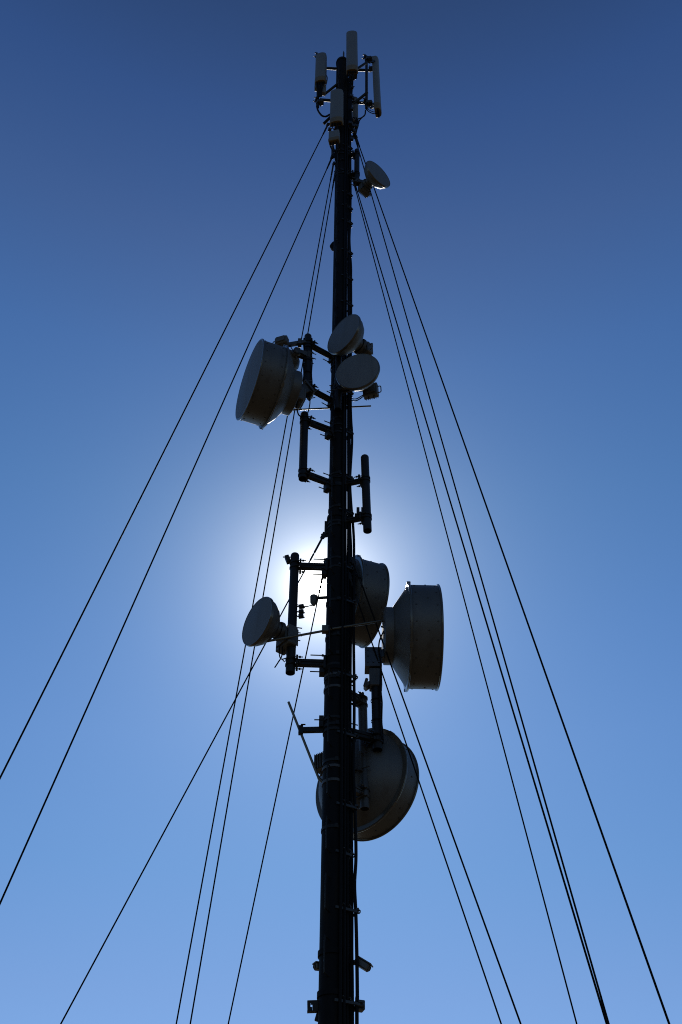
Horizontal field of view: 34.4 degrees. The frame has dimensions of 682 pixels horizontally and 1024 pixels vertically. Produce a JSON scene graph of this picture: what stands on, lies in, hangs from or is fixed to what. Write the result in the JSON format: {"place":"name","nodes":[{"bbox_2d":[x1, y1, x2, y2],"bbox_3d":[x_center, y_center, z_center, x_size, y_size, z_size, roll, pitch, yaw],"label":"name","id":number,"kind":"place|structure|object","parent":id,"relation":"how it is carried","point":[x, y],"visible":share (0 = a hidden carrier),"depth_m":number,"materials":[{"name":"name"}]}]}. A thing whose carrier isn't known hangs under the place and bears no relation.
{"place":"outdoors","nodes":[
{"label":"outdoors","id":0,"kind":"place"},
{"bbox_2d":[0,0,681,1023],"label":"sky","id":1,"kind":"structure","parent":0,"point":[152,152],"materials":[{"name":"blue"}]},
{"bbox_2d":[352,97,357,128],"bbox_3d":[0.314,-9.351,26.117,0.187,1.657,0.272,1,-44,0],"label":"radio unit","id":2,"kind":"object","parent":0,"point":[355,111],"visible":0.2,"depth_m":26.09,"materials":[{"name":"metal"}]},
{"bbox_3d":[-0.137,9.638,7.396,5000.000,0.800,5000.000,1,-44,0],"label":"ground","id":3,"kind":"structure","parent":0,"visible":0},
{"bbox_2d":[0,122,329,778],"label":"guy wire","id":4,"kind":"object","parent":3,"relation":"attached to","point":[68,641],"visible":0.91,"depth_m":16.31,"materials":[{"name":"metal"}]},
{"bbox_2d":[176,161,334,1023],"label":"guy wire","id":5,"kind":"object","parent":3,"relation":"attached to","point":[333,163],"visible":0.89,"depth_m":17.94,"materials":[{"name":"metal"}]},
{"bbox_2d":[307,51,364,1023],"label":"mast","id":6,"kind":"object","parent":3,"relation":"on","point":[325,1007],"visible":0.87,"depth_m":14.10,"materials":[{"name":"paint"}]},
{"bbox_2d":[0,157,331,904],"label":"guy wire","id":7,"kind":"object","parent":6,"relation":"attached to","point":[28,839],"visible":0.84,"depth_m":15.47,"materials":[{"name":"metal"}]},
{"bbox_2d":[60,532,327,1023],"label":"guy wire","id":8,"kind":"object","parent":6,"relation":"attached to","point":[324,535],"visible":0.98,"depth_m":13.72,"materials":[{"name":"metal"}]},
{"bbox_2d":[190,171,334,1023],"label":"guy wire","id":9,"kind":"object","parent":6,"relation":"attached to","point":[254,647],"visible":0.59,"depth_m":17.81,"materials":[{"name":"metal"}]},
{"bbox_2d":[228,558,326,1023],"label":"guy wire","id":10,"kind":"object","parent":6,"relation":"attached to","point":[321,581],"visible":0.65,"depth_m":14.62,"materials":[{"name":"metal"}]},
{"bbox_2d":[287,701,323,782],"bbox_3d":[-0.449,2.880,13.862,0.496,1.102,0.198,1,-44,0],"label":"tilted rod","id":11,"kind":"object","parent":6,"relation":"attached to","point":[302,730],"visible":0.98,"depth_m":13.93,"materials":[{"name":"metal"}]},
{"bbox_2d":[298,594,326,606],"bbox_3d":[-0.420,1.254,15.376,0.466,0.208,0.110,1,-44,0],"label":"junction housing","id":12,"kind":"object","parent":6,"relation":"attached to","point":[314,598],"visible":1,"depth_m":15.36,"materials":[{"name":"metal"}]},
{"bbox_2d":[283,552,343,676],"bbox_3d":[-0.385,1.391,15.218,0.918,2.083,0.288,1,-44,0],"label":"pipe mount","id":13,"kind":"object","parent":6,"relation":"attached to","point":[292,660],"visible":0.88,"depth_m":15.20,"materials":[{"name":"metal"}]},
{"bbox_2d":[242,597,328,667],"bbox_3d":[-0.745,1.683,14.816,1.003,0.945,0.707,19,-47,-19],"label":"dish","id":14,"kind":"object","parent":13,"relation":"attached to","point":[263,624],"visible":0.98,"depth_m":14.71,"materials":[{"name":"metal"}]},
{"bbox_2d":[312,961,318,970],"bbox_3d":[-0.225,4.941,11.971,0.147,0.087,0.121,20,-47,-19],"label":"security camera","id":15,"kind":"object","parent":6,"relation":"attached to","point":[315,964],"visible":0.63,"depth_m":11.95,"materials":[{"name":"metal"}]},
{"bbox_2d":[298,411,342,493],"bbox_3d":[-0.286,-0.913,17.233,0.821,1.545,0.287,21,-47,-20],"label":"pipe mount","id":16,"kind":"object","parent":6,"relation":"attached to","point":[305,473],"visible":0.84,"depth_m":17.02,"materials":[{"name":"metal"}]},
{"bbox_2d":[302,333,342,409],"bbox_3d":[-0.261,-2.371,18.544,0.858,1.488,0.287,30,-51,-27],"label":"pipe mount","id":17,"kind":"object","parent":6,"relation":"attached to","point":[310,345],"visible":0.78,"depth_m":18.37,"materials":[{"name":"metal"}]},
{"bbox_2d":[273,335,315,369],"bbox_3d":[-0.814,-2.687,18.518,0.759,0.493,0.397,29,-50,-26],"label":"radio unit","id":18,"kind":"object","parent":17,"relation":"attached to","point":[282,340],"visible":0.52,"depth_m":18.46,"materials":[{"name":"metal"}]},
{"bbox_2d":[235,339,370,429],"bbox_3d":[-0.470,-1.996,17.951,2.208,1.822,1.404,15,-45,-14],"label":"drum dish","id":19,"kind":"object","parent":17,"relation":"attached to","point":[272,387],"visible":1,"depth_m":17.20,"materials":[{"name":"paint"}]},
{"bbox_2d":[330,241,333,250],"bbox_3d":[-0.093,-5.295,21.811,0.270,0.270,0.150,-14,-45,14],"label":"round antenna","id":20,"kind":"object","parent":6,"relation":"attached to","point":[332,246],"visible":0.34,"depth_m":21.77,"materials":[{"name":"paint"}]},
{"bbox_2d":[328,129,339,161],"bbox_3d":[-0.143,-7.877,23.678,0.240,1.103,0.179,-9,-44,10],"label":"radio unit","id":21,"kind":"object","parent":6,"relation":"attached to","point":[334,138],"visible":1,"depth_m":23.74,"materials":[{"name":"metal"}]},
{"bbox_2d":[330,89,343,129],"bbox_3d":[-0.095,-8.896,24.655,0.309,1.952,0.314,1,-44,0],"label":"panel antenna","id":22,"kind":"object","parent":6,"relation":"attached to","point":[336,106],"visible":0.88,"depth_m":24.58,"materials":[{"name":"plastic"}]},
{"bbox_2d":[330,355,343,412],"bbox_3d":[-0.039,-2.256,18.557,0.288,2.001,0.472,1,-44,0],"label":"pipe mount","id":23,"kind":"object","parent":6,"relation":"attached to","point":[338,360],"visible":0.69,"depth_m":18.06,"materials":[{"name":"metal"}]},
{"bbox_2d":[327,314,372,356],"bbox_3d":[0.219,-2.852,18.700,0.607,0.786,0.848,34,-53,-30],"label":"dish","id":24,"kind":"object","parent":23,"relation":"attached to","point":[346,336],"visible":0.9,"depth_m":18.47,"materials":[{"name":"metal"}]},
{"bbox_2d":[329,354,381,400],"bbox_3d":[0.253,-2.116,18.090,0.928,0.741,0.607,-12,-45,12],"label":"dish","id":25,"kind":"object","parent":23,"relation":"attached to","point":[359,372],"visible":1,"depth_m":17.91,"materials":[{"name":"metal"}]},
{"bbox_2d":[313,52,374,124],"bbox_3d":[0.082,-10.172,26.020,1.535,3.503,0.419,1,-44,0],"label":"head frame","id":26,"kind":"object","parent":6,"relation":"attached to","point":[366,102],"visible":0.7,"depth_m":25.82,"materials":[{"name":"metal"}]},
{"bbox_2d":[315,52,326,96],"bbox_3d":[-0.468,-10.394,26.203,0.277,1.896,0.301,-9,-44,10],"label":"panel antenna","id":27,"kind":"object","parent":26,"relation":"attached to","point":[321,68],"visible":0.98,"depth_m":26.17,"materials":[{"name":"plastic"}]},
{"bbox_2d":[314,77,329,116],"bbox_3d":[-0.427,-9.661,25.502,0.394,2.082,0.212,1,-44,0],"label":"filter unit","id":28,"kind":"object","parent":26,"relation":"attached to","point":[322,90],"visible":0.98,"depth_m":25.58,"materials":[{"name":"metal"}]},
{"bbox_2d":[346,30,357,85],"bbox_3d":[0.265,-10.872,26.397,0.285,2.546,0.306,1,-44,0],"label":"panel antenna","id":29,"kind":"object","parent":26,"relation":"attached to","point":[351,53],"visible":0.98,"depth_m":26.29,"materials":[{"name":"plastic"}]},
{"bbox_2d":[368,56,381,117],"bbox_3d":[0.780,-10.206,26.360,0.333,2.988,0.333,1,-44,0],"label":"panel antenna","id":30,"kind":"object","parent":26,"relation":"attached to","point":[374,67],"visible":0.81,"depth_m":26.08,"materials":[{"name":"plastic"}]},
{"bbox_2d":[342,125,347,1023],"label":"feeder cable","id":31,"kind":"object","parent":6,"relation":"attached to","point":[344,787],"visible":0.84,"depth_m":14.43,"materials":[{"name":"rubber"}]},
{"bbox_2d":[322,672,369,810],"bbox_3d":[0.062,2.918,14.019,0.301,1.678,0.756,-29,-51,27],"label":"pipe mount","id":32,"kind":"object","parent":6,"relation":"attached to","point":[362,792],"visible":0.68,"depth_m":14.03,"materials":[{"name":"black metal"}]},
{"bbox_2d":[314,728,418,841],"bbox_3d":[0.172,3.391,14.202,1.467,1.468,1.000,-25,-49,24],"label":"drum dish","id":33,"kind":"object","parent":32,"relation":"attached to","point":[393,782],"visible":0.51,"depth_m":13.89,"materials":[{"name":"paint"}]},
{"bbox_2d":[334,148,359,184],"bbox_3d":[0.123,-7.366,23.470,0.547,1.366,0.288,-15,-46,15],"label":"pipe mount","id":34,"kind":"object","parent":6,"relation":"attached to","point":[354,155],"visible":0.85,"depth_m":23.47,"materials":[{"name":"metal"}]},
{"bbox_2d":[350,161,389,197],"bbox_3d":[0.591,-6.856,22.956,0.684,0.683,0.627,30,-51,-27],"label":"dish","id":35,"kind":"object","parent":34,"relation":"attached to","point":[376,176],"visible":1,"depth_m":22.80,"materials":[{"name":"metal"}]},
{"bbox_2d":[327,454,371,533],"bbox_3d":[0.135,-0.226,16.719,0.675,1.574,0.288,-6,-44,6],"label":"pipe mount","id":36,"kind":"object","parent":6,"relation":"attached to","point":[363,516],"visible":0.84,"depth_m":16.50,"materials":[{"name":"metal"}]},
{"bbox_2d":[349,565,349,1023],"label":"feeder cable","id":37,"kind":"object","parent":6,"relation":"attached to","point":[349,917],"visible":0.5,"depth_m":12.25,"materials":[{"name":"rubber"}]},
{"bbox_2d":[349,184,353,1023],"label":"feeder cable","id":38,"kind":"object","parent":6,"relation":"attached to","point":[351,839],"visible":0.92,"depth_m":13.23,"materials":[{"name":"rubber"}]},
{"bbox_2d":[328,79,376,140],"bbox_3d":[0.301,-9.247,25.214,1.164,3.233,0.230,14,-45,-14],"label":"jumper bundle","id":39,"kind":"object","parent":6,"relation":"attached to","point":[349,114],"visible":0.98,"depth_m":24.91,"materials":[{"name":"rubber"}]},
{"bbox_2d":[323,667,383,751],"bbox_3d":[0.170,2.398,14.384,0.824,1.423,0.301,14,-45,-13],"label":"pipe mount","id":40,"kind":"object","parent":6,"relation":"attached to","point":[374,740],"visible":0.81,"depth_m":14.10,"materials":[{"name":"metal"}]},
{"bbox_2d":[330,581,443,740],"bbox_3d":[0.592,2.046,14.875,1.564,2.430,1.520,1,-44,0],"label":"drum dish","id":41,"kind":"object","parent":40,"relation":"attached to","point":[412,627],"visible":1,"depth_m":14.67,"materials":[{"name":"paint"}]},
{"bbox_2d":[349,126,358,1023],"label":"feeder cable","id":42,"kind":"object","parent":6,"relation":"attached to","point":[355,816],"visible":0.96,"depth_m":13.93,"materials":[{"name":"rubber"}]},
{"bbox_2d":[349,956,372,971],"bbox_3d":[0.198,4.913,11.957,0.300,0.173,0.120,-7,-44,7],"label":"security camera","id":43,"kind":"object","parent":6,"relation":"attached to","point":[365,965],"visible":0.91,"depth_m":11.91,"materials":[{"name":"metal"}]},
{"bbox_2d":[352,555,389,647],"bbox_3d":[0.167,1.297,16.149,0.743,1.332,1.338,12,-45,-12],"label":"drum dish","id":44,"kind":"object","parent":6,"relation":"attached to","point":[375,578],"visible":0.48,"depth_m":15.66,"materials":[{"name":"paint"}]},
{"bbox_2d":[349,572,501,1023],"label":"guy wire","id":45,"kind":"object","parent":6,"relation":"attached to","point":[351,582],"visible":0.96,"depth_m":13.60,"materials":[{"name":"metal"}]},
{"bbox_2d":[350,557,521,1023],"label":"guy wire","id":46,"kind":"object","parent":6,"relation":"attached to","point":[352,560],"visible":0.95,"depth_m":13.41,"materials":[{"name":"metal"}]},
{"bbox_2d":[352,179,576,1023],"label":"guy wire","id":47,"kind":"object","parent":6,"relation":"attached to","point":[474,638],"visible":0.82,"depth_m":16.89,"materials":[{"name":"metal"}]},
{"bbox_2d":[353,178,607,1023],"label":"guy wire","id":48,"kind":"object","parent":6,"relation":"attached to","point":[578,929],"visible":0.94,"depth_m":13.79,"materials":[{"name":"metal"}]},
{"bbox_2d":[354,138,609,1023],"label":"guy wire","id":49,"kind":"object","parent":6,"relation":"attached to","point":[594,974],"visible":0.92,"depth_m":14.44,"materials":[{"name":"metal"}]},
{"bbox_2d":[351,135,669,1023],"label":"guy wire","id":50,"kind":"object","parent":6,"relation":"attached to","point":[533,641],"visible":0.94,"depth_m":13.74,"materials":[{"name":"metal"}]}
]}

